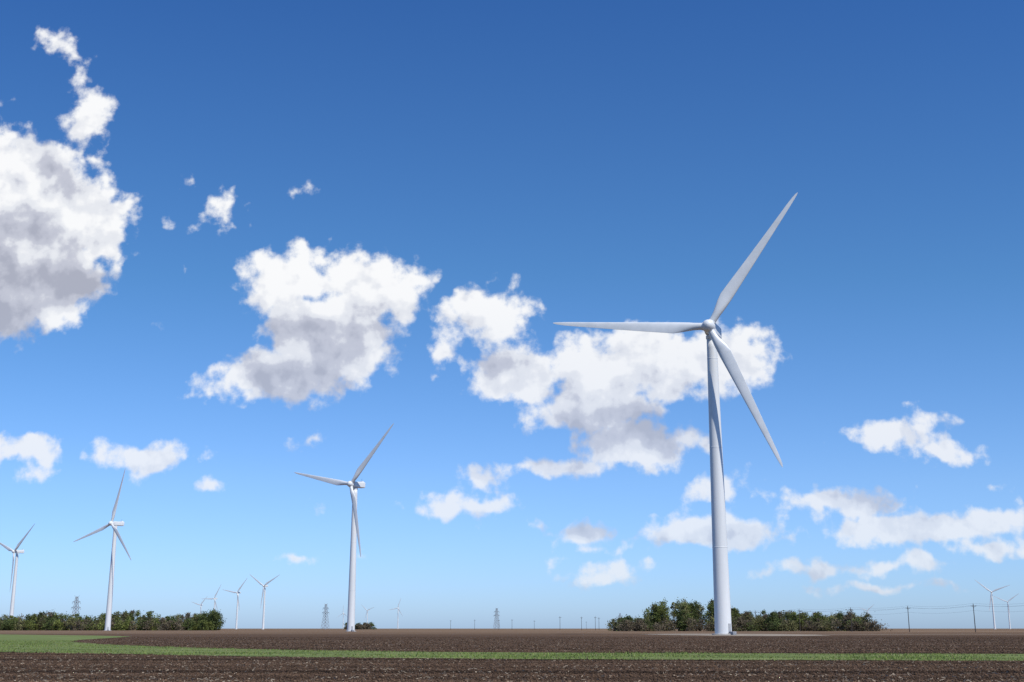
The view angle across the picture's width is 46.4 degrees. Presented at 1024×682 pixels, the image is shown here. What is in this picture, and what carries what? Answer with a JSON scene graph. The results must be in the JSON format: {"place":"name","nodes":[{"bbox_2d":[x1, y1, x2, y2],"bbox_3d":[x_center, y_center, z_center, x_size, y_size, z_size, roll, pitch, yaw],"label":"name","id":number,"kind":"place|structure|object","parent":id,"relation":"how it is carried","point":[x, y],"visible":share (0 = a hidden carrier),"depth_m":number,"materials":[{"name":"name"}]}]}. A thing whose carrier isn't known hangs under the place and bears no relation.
{"place":"outdoors","nodes":[
{"label":"outdoors","id":0,"kind":"place"},
{"bbox_2d":[0,629,1023,681],"bbox_3d":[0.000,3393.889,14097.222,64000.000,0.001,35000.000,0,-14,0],"label":"ground","id":1,"kind":"structure","parent":0,"point":[503,634],"depth_m":150.96,"materials":[{"name":"soil"}]},
{"bbox_2d":[0,524,34,617],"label":"wind turbine","id":2,"kind":"object","parent":1,"relation":"on","point":[16,551],"visible":0.87,"depth_m":1247.25,"materials":[{"name":"paint"}]},
{"bbox_2d":[71,596,80,616],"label":"transmission tower","id":3,"kind":"structure","parent":1,"relation":"on","point":[73,607],"depth_m":1481.19,"materials":[{"name":"metal"}]},
{"bbox_2d":[74,468,130,630],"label":"wind turbine","id":4,"kind":"object","parent":1,"relation":"on","point":[114,525],"visible":1,"depth_m":912.09,"materials":[{"name":"paint"}]},
{"bbox_2d":[0,608,224,629],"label":"tree grove","id":5,"kind":"object","parent":1,"relation":"on","point":[212,620],"visible":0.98,"depth_m":1001.69,"materials":[{"name":"green plant"}]},
{"bbox_2d":[204,587,219,609],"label":"wind turbine","id":6,"kind":"object","parent":1,"relation":"on","point":[214,598],"visible":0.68,"depth_m":3223.12,"materials":[{"name":"paint"}]},
{"bbox_2d":[222,580,245,628],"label":"wind turbine","id":7,"kind":"object","parent":1,"relation":"on","point":[237,592],"visible":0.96,"depth_m":2683.66,"materials":[{"name":"paint"}]},
{"bbox_2d":[252,575,278,628],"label":"wind turbine","id":8,"kind":"object","parent":1,"relation":"on","point":[264,592],"visible":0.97,"depth_m":2255.43,"materials":[{"name":"paint"}]},
{"bbox_2d":[321,603,328,628],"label":"transmission tower","id":9,"kind":"structure","parent":1,"relation":"on","point":[325,607],"depth_m":1935.57,"materials":[{"name":"metal"}]},
{"bbox_2d":[294,423,393,631],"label":"wind turbine","id":10,"kind":"object","parent":1,"relation":"on","point":[351,484],"visible":1,"depth_m":661.62,"materials":[{"name":"paint"}]},
{"bbox_2d":[344,622,376,628],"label":"tree grove","id":11,"kind":"object","parent":1,"relation":"on","point":[370,625],"visible":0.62,"depth_m":1948.53,"materials":[{"name":"green plant"}]},
{"bbox_2d":[493,608,499,628],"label":"transmission tower","id":12,"kind":"structure","parent":1,"relation":"on","point":[497,619],"depth_m":2338.65,"materials":[{"name":"metal"}]},
{"bbox_2d":[0,636,1023,681],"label":"soil clods","id":13,"kind":"object","parent":1,"relation":"on","point":[573,672],"visible":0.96,"depth_m":53.82,"materials":[{"name":"brown soil"}]},
{"bbox_2d":[0,639,1023,681],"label":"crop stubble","id":14,"kind":"object","parent":1,"relation":"on","point":[500,664],"visible":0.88,"depth_m":48.23,"materials":[{"name":"beige plant"}]},
{"bbox_2d":[0,634,1023,660],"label":"grass strip","id":15,"kind":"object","parent":1,"relation":"on","point":[7,637],"depth_m":77.58,"materials":[{"name":"green plant"}]},
{"bbox_2d":[554,192,797,634],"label":"wind turbine","id":16,"kind":"object","parent":1,"relation":"on","point":[710,328],"visible":0.98,"depth_m":314.43,"materials":[{"name":"paint"}]},
{"bbox_2d":[647,634,830,635],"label":"gravel pad","id":17,"kind":"object","parent":1,"relation":"on","point":[747,634],"visible":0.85,"depth_m":321.49,"materials":[{"name":"grey gravel"}]},
{"bbox_2d":[605,597,891,630],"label":"tree grove","id":18,"kind":"object","parent":1,"relation":"on","point":[689,616],"visible":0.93,"depth_m":719.42,"materials":[{"name":"green plant"}]},
{"bbox_2d":[975,580,1008,628],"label":"wind turbine","id":19,"kind":"object","parent":1,"relation":"on","point":[991,597],"visible":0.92,"depth_m":2634.46,"materials":[{"name":"paint"}]},
{"bbox_2d":[994,594,1017,628],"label":"wind turbine","id":20,"kind":"object","parent":1,"relation":"on","point":[1008,609],"visible":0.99,"depth_m":3606.53,"materials":[{"name":"paint"}]},
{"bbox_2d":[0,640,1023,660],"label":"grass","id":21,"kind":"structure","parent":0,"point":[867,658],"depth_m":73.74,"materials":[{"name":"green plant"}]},
{"bbox_2d":[0,0,1023,628],"label":"sky","id":22,"kind":"structure","parent":0,"point":[244,243],"materials":[{"name":"blue"}]},
{"bbox_2d":[810,634,884,634],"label":"access road","id":23,"kind":"structure","parent":0,"point":[847,634],"depth_m":323.94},
{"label":"utility pole","id":24,"kind":"object","parent":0,"visible":0},
{"bbox_2d":[748,603,1022,616],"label":"power lines","id":25,"kind":"object","parent":24,"relation":"attached to","point":[888,609],"visible":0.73,"depth_m":589.90,"materials":[{"name":"metal"}]}
]}

